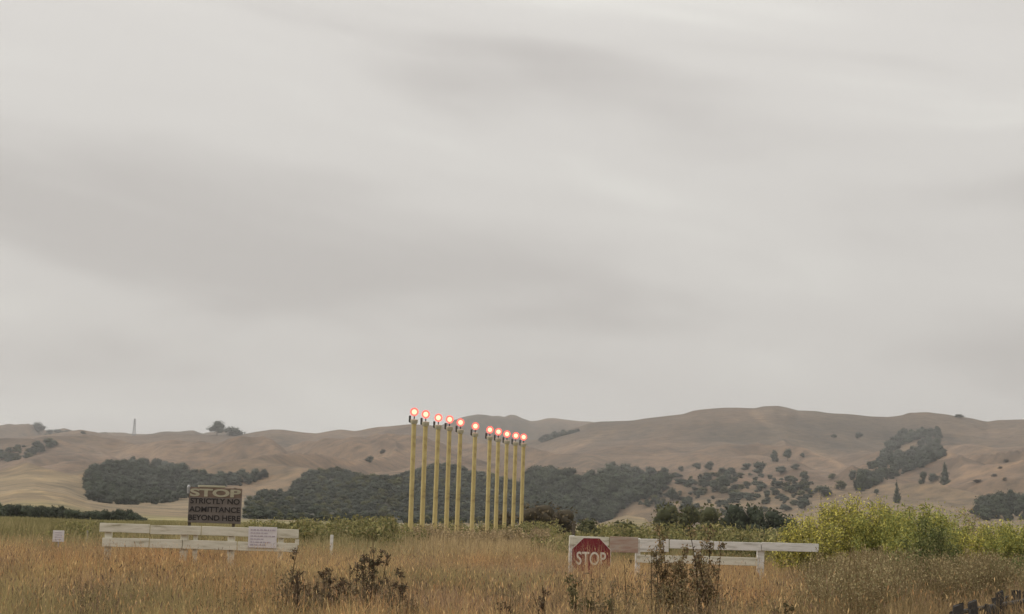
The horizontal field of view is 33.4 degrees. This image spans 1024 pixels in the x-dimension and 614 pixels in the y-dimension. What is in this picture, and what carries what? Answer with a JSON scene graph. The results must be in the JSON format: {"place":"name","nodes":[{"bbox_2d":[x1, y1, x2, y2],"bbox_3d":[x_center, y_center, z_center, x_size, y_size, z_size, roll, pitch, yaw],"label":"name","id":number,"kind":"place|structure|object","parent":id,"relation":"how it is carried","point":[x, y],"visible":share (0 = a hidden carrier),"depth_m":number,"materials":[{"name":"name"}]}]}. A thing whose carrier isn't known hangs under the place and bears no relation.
{"place":"outdoors","nodes":[
{"label":"outdoors","id":0,"kind":"place"},
{"bbox_2d":[0,516,560,534],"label":"pasture grass","id":1,"kind":"structure","parent":0,"point":[139,521],"depth_m":241.76,"materials":[{"name":"green plant"}]},
{"bbox_2d":[0,515,826,568],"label":"rough grass","id":2,"kind":"structure","parent":0,"point":[8,525],"depth_m":62.84,"materials":[{"name":"green plant"}]},
{"bbox_2d":[0,406,1023,539],"bbox_3d":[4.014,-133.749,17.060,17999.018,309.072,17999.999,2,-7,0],"label":"hill","id":3,"kind":"structure","parent":0,"point":[734,438],"depth_m":2082.18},
{"bbox_2d":[0,437,57,461],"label":"hillside scrub","id":4,"kind":"object","parent":3,"relation":"on","point":[9,455],"visible":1,"depth_m":2075.35,"materials":[{"name":"green plant"}]},
{"bbox_2d":[32,422,45,433],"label":"skyline tree","id":5,"kind":"object","parent":3,"relation":"on","point":[38,427],"visible":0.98,"depth_m":3832.02,"materials":[{"name":"green plant"}]},
{"bbox_2d":[52,530,63,545],"bbox_3d":[-12.116,6.508,45.516,0.300,1.088,0.062,2,-7,0],"label":"square sign","id":6,"kind":"object","parent":3,"relation":"on","point":[58,535],"visible":0.82,"depth_m":45.54,"materials":[{"name":"metal"}]},
{"bbox_2d":[0,503,147,520],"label":"hedge","id":7,"kind":"object","parent":3,"relation":"on","point":[19,509],"visible":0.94,"depth_m":263.50,"materials":[{"name":"green plant"}]},
{"bbox_2d":[81,456,206,504],"bbox_3d":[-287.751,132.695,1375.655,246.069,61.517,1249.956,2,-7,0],"label":"hillside wood","id":8,"kind":"object","parent":3,"relation":"on","point":[157,480],"visible":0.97,"depth_m":1278.75,"materials":[{"name":"green plant"}]},
{"bbox_2d":[99,523,298,569],"bbox_3d":[-7.274,5.817,39.621,4.635,1.462,0.187,2,-7,0],"label":"rail fence","id":9,"kind":"object","parent":3,"relation":"on","point":[181,543],"visible":0.76,"depth_m":39.60,"materials":[{"name":"white paint"}]},
{"bbox_2d":[248,527,276,547],"bbox_3d":[-5.784,5.342,39.567,0.660,0.480,0.027,2,-7,0],"label":"notice board","id":10,"kind":"object","parent":9,"relation":"attached to","point":[258,536],"visible":0.99,"depth_m":39.56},
{"bbox_2d":[187,485,241,536],"bbox_3d":[-10.424,7.517,59.522,1.930,2.579,0.182,2,-7,0],"label":"warning board","id":11,"kind":"object","parent":3,"relation":"on","point":[222,504],"visible":1,"depth_m":59.54,"materials":[{"name":"beige paint"}]},
{"bbox_2d":[206,420,225,435],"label":"skyline tree","id":12,"kind":"object","parent":3,"relation":"on","point":[218,426],"visible":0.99,"depth_m":2925.54,"materials":[{"name":"green plant"}]},
{"bbox_2d":[223,426,245,435],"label":"skyline tree","id":13,"kind":"object","parent":3,"relation":"on","point":[232,431],"visible":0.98,"depth_m":2904.56,"materials":[{"name":"green plant"}]},
{"bbox_2d":[201,468,268,485],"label":"hillside wood","id":14,"kind":"object","parent":3,"relation":"on","point":[221,478],"visible":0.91,"depth_m":1347.73,"materials":[{"name":"green plant"}]},
{"bbox_2d":[280,547,307,606],"bbox_3d":[-3.011,3.894,23.743,0.399,1.132,0.357,-5,-10,41],"label":"tall weed","id":15,"kind":"object","parent":3,"relation":"on","point":[294,576],"visible":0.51,"depth_m":23.80,"materials":[{"name":"brown plant"}]},
{"bbox_2d":[292,571,314,613],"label":"tall weed","id":16,"kind":"object","parent":3,"relation":"on","point":[297,599],"visible":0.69,"depth_m":21.66,"materials":[{"name":"brown plant"}]},
{"bbox_2d":[313,567,335,607],"bbox_3d":[-2.555,3.983,23.262,0.360,0.864,0.394,6,-9,-33],"label":"tall weed","id":17,"kind":"object","parent":3,"relation":"on","point":[322,573],"visible":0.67,"depth_m":23.24,"materials":[{"name":"brown plant"}]},
{"bbox_2d":[320,579,343,613],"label":"tall weed","id":18,"kind":"object","parent":3,"relation":"on","point":[328,595],"visible":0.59,"depth_m":21.75,"materials":[{"name":"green plant"}]},
{"bbox_2d":[330,535,333,553],"bbox_3d":[-4.932,6.851,46.489,0.080,1.279,0.080,2,-7,0],"label":"marker stake","id":19,"kind":"object","parent":3,"relation":"on","point":[331,540],"visible":0.43,"depth_m":46.51,"materials":[{"name":"white paint"}]},
{"bbox_2d":[330,563,360,610],"bbox_3d":[-2.256,3.880,22.738,0.498,0.953,0.266,-3,-9,33],"label":"tall weed","id":20,"kind":"object","parent":3,"relation":"on","point":[346,582],"visible":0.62,"depth_m":22.73,"materials":[{"name":"brown plant"}]},
{"bbox_2d":[352,570,379,613],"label":"tall weed","id":21,"kind":"object","parent":3,"relation":"on","point":[372,575],"visible":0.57,"depth_m":21.72,"materials":[{"name":"brown plant"}]},
{"bbox_2d":[354,533,391,600],"bbox_3d":[-2.106,4.092,25.764,0.598,1.342,0.507,2,-7,0],"label":"tall weed","id":22,"kind":"object","parent":3,"relation":"on","point":[369,561],"visible":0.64,"depth_m":25.80,"materials":[{"name":"brown plant"}]},
{"bbox_2d":[382,566,407,605],"bbox_3d":[-1.575,3.905,22.686,0.376,0.931,0.310,-1,-8,22],"label":"tall weed","id":23,"kind":"object","parent":3,"relation":"on","point":[396,582],"visible":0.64,"depth_m":22.69,"materials":[{"name":"brown plant"}]},
{"bbox_2d":[388,583,420,613],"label":"tall weed","id":24,"kind":"object","parent":3,"relation":"on","point":[402,595],"visible":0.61,"depth_m":21.71,"materials":[{"name":"brown plant"}]},
{"bbox_2d":[19,511,802,561],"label":"green scrub","id":25,"kind":"object","parent":3,"relation":"on","point":[357,526],"visible":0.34,"depth_m":72.62,"materials":[{"name":"green plant"}]},
{"bbox_2d":[242,462,580,523],"bbox_3d":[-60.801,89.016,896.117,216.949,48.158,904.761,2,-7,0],"label":"scrub covered slope","id":26,"kind":"structure","parent":3,"relation":"on","point":[368,495],"depth_m":976.44,"materials":[{"name":"green plant"}]},
{"bbox_2d":[408,408,418,528],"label":"approach light pole","id":27,"kind":"object","parent":3,"relation":"on","point":[414,412],"visible":0.86,"depth_m":99.51,"materials":[{"name":"yellow metal"}]},
{"bbox_2d":[419,410,429,530],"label":"approach light pole","id":28,"kind":"object","parent":3,"relation":"on","point":[425,415],"visible":0.88,"depth_m":101.41,"materials":[{"name":"yellow metal"}]},
{"bbox_2d":[432,414,441,531],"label":"approach light pole","id":29,"kind":"object","parent":3,"relation":"on","point":[438,419],"visible":0.81,"depth_m":104.37,"materials":[{"name":"yellow metal"}]},
{"bbox_2d":[444,415,453,531],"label":"approach light pole","id":30,"kind":"object","parent":3,"relation":"on","point":[449,420],"visible":0.89,"depth_m":105.74,"materials":[{"name":"yellow metal"}]},
{"bbox_2d":[454,419,463,531],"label":"approach light pole","id":31,"kind":"object","parent":3,"relation":"on","point":[460,423],"visible":0.85,"depth_m":108.56,"materials":[{"name":"yellow metal"}]},
{"bbox_2d":[470,422,478,534],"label":"approach light pole","id":32,"kind":"object","parent":3,"relation":"on","point":[475,426],"visible":0.91,"depth_m":112.18,"materials":[{"name":"yellow metal"}]},
{"bbox_2d":[398,522,552,545],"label":"brown scrub","id":33,"kind":"object","parent":3,"relation":"on","point":[501,532],"visible":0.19,"depth_m":85.06,"materials":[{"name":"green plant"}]},
{"bbox_2d":[485,426,493,534],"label":"approach light pole","id":34,"kind":"object","parent":3,"relation":"on","point":[489,430],"visible":0.81,"depth_m":116.03,"materials":[{"name":"yellow metal"}]},
{"bbox_2d":[494,428,501,529],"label":"approach light pole","id":35,"kind":"object","parent":3,"relation":"on","point":[498,431],"visible":0.86,"depth_m":118.17,"materials":[{"name":"yellow metal"}]},
{"bbox_2d":[493,510,515,529],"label":"bush","id":36,"kind":"object","parent":3,"relation":"on","point":[500,518],"visible":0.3,"depth_m":163.23,"materials":[{"name":"green plant"}]},
{"bbox_2d":[496,599,514,613],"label":"tall weed","id":37,"kind":"object","parent":3,"relation":"on","point":[505,606],"visible":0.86,"depth_m":20.70,"materials":[{"name":"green plant"}]},
{"bbox_2d":[502,431,509,529],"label":"approach light pole","id":38,"kind":"object","parent":3,"relation":"on","point":[506,442],"visible":0.85,"depth_m":120.89,"materials":[{"name":"yellow metal"}]},
{"bbox_2d":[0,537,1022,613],"bbox_3d":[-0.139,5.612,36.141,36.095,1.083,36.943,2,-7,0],"label":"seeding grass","id":39,"kind":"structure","parent":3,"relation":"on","point":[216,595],"depth_m":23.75,"materials":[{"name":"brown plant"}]},
{"bbox_2d":[511,432,518,528],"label":"approach light pole","id":40,"kind":"object","parent":3,"relation":"on","point":[515,435],"visible":0.84,"depth_m":122.74,"materials":[{"name":"yellow metal"}]},
{"bbox_2d":[519,434,526,524],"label":"approach light pole","id":41,"kind":"object","parent":3,"relation":"on","point":[523,437],"visible":0.84,"depth_m":124.33,"materials":[{"name":"yellow metal"}]},
{"bbox_2d":[515,501,563,533],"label":"bush","id":42,"kind":"object","parent":3,"relation":"on","point":[544,512],"visible":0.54,"depth_m":167.53,"materials":[{"name":"brown plant"}]},
{"bbox_2d":[532,585,550,613],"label":"tall weed","id":43,"kind":"object","parent":3,"relation":"on","point":[542,603],"visible":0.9,"depth_m":20.76,"materials":[{"name":"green plant"}]},
{"bbox_2d":[538,428,578,441],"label":"hillside scrub","id":44,"kind":"object","parent":3,"relation":"on","point":[555,434],"visible":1,"depth_m":2894.35,"materials":[{"name":"plant"}]},
{"bbox_2d":[551,506,577,534],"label":"bush","id":45,"kind":"object","parent":3,"relation":"on","point":[565,517],"visible":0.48,"depth_m":172.74,"materials":[{"name":"brown plant"}]},
{"bbox_2d":[575,518,599,535],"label":"bush","id":46,"kind":"object","parent":3,"relation":"on","point":[585,525],"visible":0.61,"depth_m":148.29,"materials":[{"name":"green plant"}]},
{"bbox_2d":[564,572,614,613],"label":"tall weed","id":47,"kind":"object","parent":3,"relation":"on","point":[572,592],"visible":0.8,"depth_m":21.21,"materials":[{"name":"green plant"}]},
{"bbox_2d":[519,461,674,522],"bbox_3d":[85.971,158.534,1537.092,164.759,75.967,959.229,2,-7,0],"label":"hillside wood","id":48,"kind":"object","parent":3,"relation":"on","point":[593,488],"visible":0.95,"depth_m":1369.61,"materials":[{"name":"green plant"}]},
{"bbox_2d":[612,519,641,531],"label":"bush","id":49,"kind":"object","parent":3,"relation":"on","point":[623,522],"visible":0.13,"depth_m":148.36,"materials":[{"name":"green plant"}]},
{"bbox_2d":[619,560,635,608],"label":"tall weed","id":50,"kind":"object","parent":3,"relation":"on","point":[625,583],"visible":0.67,"depth_m":22.70,"materials":[{"name":"brown plant"}]},
{"bbox_2d":[647,556,661,612],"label":"tall weed","id":51,"kind":"object","parent":3,"relation":"on","point":[651,582],"visible":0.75,"depth_m":22.28,"materials":[{"name":"brown plant"}]},
{"bbox_2d":[650,501,684,530],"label":"bush","id":52,"kind":"object","parent":3,"relation":"on","point":[667,513],"visible":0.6,"depth_m":207.11,"materials":[{"name":"green plant"}]},
{"bbox_2d":[667,487,679,500],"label":"round tree","id":53,"kind":"object","parent":3,"relation":"on","point":[672,492],"visible":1,"depth_m":1331.70,"materials":[{"name":"green plant"}]},
{"bbox_2d":[643,522,712,611],"bbox_3d":[2.313,3.778,23.543,1.017,1.608,0.542,-3,-8,30],"label":"tall weed","id":54,"kind":"object","parent":3,"relation":"on","point":[676,568],"visible":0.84,"depth_m":23.61,"materials":[{"name":"brown plant"}]},
{"bbox_2d":[678,497,693,507],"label":"round tree","id":55,"kind":"object","parent":3,"relation":"on","point":[685,501],"visible":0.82,"depth_m":1285.81,"materials":[{"name":"green plant"}]},
{"bbox_2d":[677,503,703,531],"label":"bush","id":56,"kind":"object","parent":3,"relation":"on","point":[692,514],"visible":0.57,"depth_m":213.01,"materials":[{"name":"green plant"}]},
{"bbox_2d":[568,536,818,579],"bbox_3d":[4.203,6.144,39.624,5.795,1.496,0.184,2,-7,0],"label":"rail fence","id":57,"kind":"object","parent":3,"relation":"on","point":[645,544],"visible":0.7,"depth_m":39.61,"materials":[{"name":"white paint"}]},
{"bbox_2d":[571,537,610,576],"bbox_3d":[1.825,5.994,39.472,0.910,1.306,0.084,2,-7,0],"label":"stop sign","id":58,"kind":"object","parent":57,"relation":"attached to","point":[592,543],"visible":0.61,"depth_m":39.48,"materials":[{"name":"metal"}]},
{"bbox_2d":[610,536,637,552],"bbox_3d":[2.596,5.515,39.601,0.660,0.360,0.030,2,-7,0],"label":"faded sign","id":59,"kind":"object","parent":57,"relation":"attached to","point":[629,544],"visible":1,"depth_m":39.59,"materials":[{"name":"pink paint"}]},
{"bbox_2d":[698,479,708,486],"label":"round tree","id":60,"kind":"object","parent":3,"relation":"on","point":[700,481],"visible":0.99,"depth_m":1424.07,"materials":[{"name":"green plant"}]},
{"bbox_2d":[686,524,726,613],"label":"tall weed","id":61,"kind":"object","parent":3,"relation":"on","point":[701,591],"visible":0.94,"depth_m":22.61,"materials":[{"name":"brown plant"}]},
{"bbox_2d":[704,461,713,469],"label":"round tree","id":62,"kind":"object","parent":3,"relation":"on","point":[709,464],"visible":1,"depth_m":1858.89,"materials":[{"name":"green plant"}]},
{"bbox_2d":[696,503,726,530],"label":"bush","id":63,"kind":"object","parent":3,"relation":"on","point":[711,514],"visible":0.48,"depth_m":222.24,"materials":[{"name":"green plant"}]},
{"bbox_2d":[709,482,720,490],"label":"round tree","id":64,"kind":"object","parent":3,"relation":"on","point":[713,486],"visible":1,"depth_m":1404.67,"materials":[{"name":"green plant"}]},
{"bbox_2d":[717,474,731,486],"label":"round tree","id":65,"kind":"object","parent":3,"relation":"on","point":[723,480],"visible":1,"depth_m":1394.78,"materials":[{"name":"green plant"}]},
{"bbox_2d":[633,469,817,514],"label":"hillside scrub","id":66,"kind":"object","parent":3,"relation":"on","point":[804,484],"visible":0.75,"depth_m":1335.71,"materials":[{"name":"green plant"}]},
{"bbox_2d":[727,491,737,500],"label":"round tree","id":67,"kind":"object","parent":3,"relation":"on","point":[731,495],"visible":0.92,"depth_m":1303.60,"materials":[{"name":"green plant"}]},
{"bbox_2d":[719,502,749,530],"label":"bush","id":68,"kind":"object","parent":3,"relation":"on","point":[737,514],"visible":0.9,"depth_m":247.13,"materials":[{"name":"green plant"}]},
{"bbox_2d":[741,463,751,469],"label":"round tree","id":69,"kind":"object","parent":3,"relation":"on","point":[746,466],"visible":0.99,"depth_m":1759.32,"materials":[{"name":"green plant"}]},
{"bbox_2d":[742,502,771,534],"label":"bush","id":70,"kind":"object","parent":3,"relation":"on","point":[755,514],"visible":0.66,"depth_m":247.00,"materials":[{"name":"green plant"}]},
{"bbox_2d":[752,461,766,472],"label":"round tree","id":71,"kind":"object","parent":3,"relation":"on","point":[759,466],"visible":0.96,"depth_m":1718.76,"materials":[{"name":"green plant"}]},
{"bbox_2d":[769,449,778,461],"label":"round tree","id":72,"kind":"object","parent":3,"relation":"on","point":[774,457],"visible":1,"depth_m":1956.96,"materials":[{"name":"green plant"}]},
{"bbox_2d":[764,507,787,534],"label":"bush","id":73,"kind":"object","parent":3,"relation":"on","point":[773,515],"visible":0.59,"depth_m":252.28,"materials":[{"name":"green plant"}]},
{"bbox_2d":[759,602,794,613],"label":"tall weed","id":74,"kind":"object","parent":3,"relation":"on","point":[791,608],"visible":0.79,"depth_m":20.52,"materials":[{"name":"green plant"}]},
{"bbox_2d":[775,465,786,474],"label":"round tree","id":75,"kind":"object","parent":3,"relation":"on","point":[780,469],"visible":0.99,"depth_m":1855.39,"materials":[{"name":"green plant"}]},
{"bbox_2d":[783,449,791,460],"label":"round tree","id":76,"kind":"object","parent":3,"relation":"on","point":[787,453],"visible":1,"depth_m":1945.86,"materials":[{"name":"green plant"}]},
{"bbox_2d":[781,514,797,531],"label":"bush","id":77,"kind":"object","parent":3,"relation":"on","point":[787,520],"visible":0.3,"depth_m":252.15,"materials":[{"name":"green plant"}]},
{"bbox_2d":[787,485,797,492],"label":"round tree","id":78,"kind":"object","parent":3,"relation":"on","point":[791,488],"visible":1,"depth_m":1300.58,"materials":[{"name":"green plant"}]},
{"bbox_2d":[798,470,809,479],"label":"round tree","id":79,"kind":"object","parent":3,"relation":"on","point":[803,474],"visible":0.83,"depth_m":1611.26,"materials":[{"name":"green plant"}]},
{"bbox_2d":[796,499,812,509],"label":"round tree","id":80,"kind":"object","parent":3,"relation":"on","point":[803,504],"visible":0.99,"depth_m":1190.90,"materials":[{"name":"green plant"}]},
{"bbox_2d":[766,506,848,577],"bbox_3d":[7.033,5.821,40.669,2.085,2.166,1.774,2,-7,0],"label":"fennel","id":81,"kind":"object","parent":3,"relation":"on","point":[825,542],"visible":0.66,"depth_m":40.60,"materials":[{"name":"green plant"}]},
{"bbox_2d":[815,485,831,496],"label":"round tree","id":82,"kind":"object","parent":3,"relation":"on","point":[824,490],"visible":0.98,"depth_m":1276.31,"materials":[{"name":"green plant"}]},
{"bbox_2d":[793,490,865,570],"bbox_3d":[8.027,5.875,42.547,2.267,2.580,2.168,2,-7,0],"label":"fennel","id":83,"kind":"object","parent":3,"relation":"on","point":[832,513],"visible":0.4,"depth_m":42.40,"materials":[{"name":"green plant"}]},
{"bbox_2d":[834,480,846,489],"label":"round tree","id":84,"kind":"object","parent":3,"relation":"on","point":[840,484],"visible":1,"depth_m":1304.57,"materials":[{"name":"green plant"}]},
{"bbox_2d":[819,488,902,560],"bbox_3d":[8.773,5.841,42.489,2.537,2.676,2.184,-4,-9,37],"label":"fennel","id":85,"kind":"object","parent":3,"relation":"on","point":[870,508],"visible":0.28,"depth_m":42.47,"materials":[{"name":"green plant"}]},
{"bbox_2d":[855,472,867,493],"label":"round tree","id":86,"kind":"object","parent":3,"relation":"on","point":[861,479],"visible":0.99,"depth_m":1252.45,"materials":[{"name":"green plant"}]},
{"bbox_2d":[848,463,900,490],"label":"hillside wood","id":87,"kind":"object","parent":3,"relation":"on","point":[876,476],"visible":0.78,"depth_m":1568.51,"materials":[{"name":"green plant"}]},
{"bbox_2d":[841,495,922,556],"bbox_3d":[9.241,5.844,41.671,2.076,2.503,2.292,-2,-8,29],"label":"fennel","id":88,"kind":"object","parent":3,"relation":"on","point":[872,538],"visible":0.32,"depth_m":41.43,"materials":[{"name":"green plant"}]},
{"bbox_2d":[762,544,1023,613],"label":"dry brush","id":89,"kind":"object","parent":3,"relation":"on","point":[867,569],"visible":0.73,"depth_m":27.63,"materials":[{"name":"brown plant"}]},
{"bbox_2d":[892,480,900,502],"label":"conifer","id":90,"kind":"object","parent":3,"relation":"on","point":[896,496],"visible":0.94,"depth_m":1157.40,"materials":[{"name":"green plant"}]},
{"bbox_2d":[883,548,927,579],"bbox_3d":[7.108,4.982,30.629,1.094,1.326,0.983,8,-10,-42],"label":"green bush","id":91,"kind":"object","parent":3,"relation":"on","point":[904,559],"visible":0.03,"depth_m":30.70,"materials":[{"name":"green plant"}]},
{"bbox_2d":[866,425,947,473],"bbox_3d":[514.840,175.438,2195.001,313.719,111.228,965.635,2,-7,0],"label":"hillside wood","id":92,"kind":"object","parent":3,"relation":"on","point":[920,455],"visible":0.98,"depth_m":2090.49,"materials":[{"name":"green plant"}]},
{"bbox_2d":[877,495,967,559],"bbox_3d":[9.531,5.614,39.608,1.988,2.499,2.085,2,-7,0],"label":"fennel","id":93,"kind":"object","parent":3,"relation":"on","point":[908,528],"visible":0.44,"depth_m":39.43,"materials":[{"name":"green plant"}]},
{"bbox_2d":[918,471,926,483],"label":"round tree","id":94,"kind":"object","parent":3,"relation":"on","point":[922,474],"visible":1,"depth_m":1266.15,"materials":[{"name":"green plant"}]},
{"bbox_2d":[897,515,966,571],"bbox_3d":[8.258,5.087,33.667,1.420,1.987,1.238,2,-7,0],"label":"green bush","id":95,"kind":"object","parent":3,"relation":"on","point":[939,536],"visible":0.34,"depth_m":33.56,"materials":[{"name":"green plant"}]},
{"bbox_2d":[928,473,938,481],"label":"round tree","id":96,"kind":"object","parent":3,"relation":"on","point":[933,477],"visible":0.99,"depth_m":1673.02,"materials":[{"name":"green plant"}]},
{"bbox_2d":[938,462,949,484],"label":"conifer","id":97,"kind":"object","parent":3,"relation":"on","point":[944,480],"visible":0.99,"depth_m":1564.55,"materials":[{"name":"green plant"}]},
{"bbox_2d":[918,502,982,556],"bbox_3d":[11.256,6.278,44.525,1.906,2.443,2.130,8,-10,-43],"label":"fennel","id":98,"kind":"object","parent":3,"relation":"on","point":[958,526],"visible":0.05,"depth_m":44.41,"materials":[{"name":"green plant"}]},
{"bbox_2d":[947,506,999,565],"bbox_3d":[12.420,6.602,46.661,2.586,2.423,2.265,2,-7,0],"label":"fennel","id":99,"kind":"object","parent":3,"relation":"on","point":[971,525],"visible":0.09,"depth_m":46.47,"materials":[{"name":"green plant"}]},
{"bbox_2d":[949,590,1023,613],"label":"weeds","id":100,"kind":"object","parent":3,"relation":"on","point":[960,609],"visible":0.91,"depth_m":22.56,"materials":[{"name":"brown plant"}]},
{"bbox_2d":[953,519,1021,559],"bbox_3d":[12.336,6.394,43.523,2.184,2.028,2.078,-3,-9,32],"label":"fennel","id":101,"kind":"object","parent":3,"relation":"on","point":[970,543],"visible":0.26,"depth_m":43.42,"materials":[{"name":"green plant"}]},
{"bbox_2d":[968,489,1023,520],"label":"hillside wood","id":102,"kind":"object","parent":3,"relation":"on","point":[1007,504],"visible":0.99,"depth_m":1095.70,"materials":[{"name":"green plant"}]},
{"bbox_2d":[976,517,1023,564],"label":"fennel","id":103,"kind":"object","parent":3,"relation":"on","point":[1011,544],"visible":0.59,"depth_m":41.38,"materials":[{"name":"green plant"}]},
{"bbox_2d":[990,545,1023,577],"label":"green bush","id":104,"kind":"object","parent":3,"relation":"on","point":[1019,563],"visible":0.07,"depth_m":32.64,"materials":[{"name":"green plant"}]},
{"bbox_2d":[0,528,1023,613],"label":"grass","id":105,"kind":"structure","parent":0,"point":[247,558],"depth_m":31.10,"materials":[{"name":"brown plant"}]},
{"bbox_2d":[0,0,1023,433],"label":"sky","id":106,"kind":"structure","parent":0,"point":[307,216],"materials":[{"name":"grey"}]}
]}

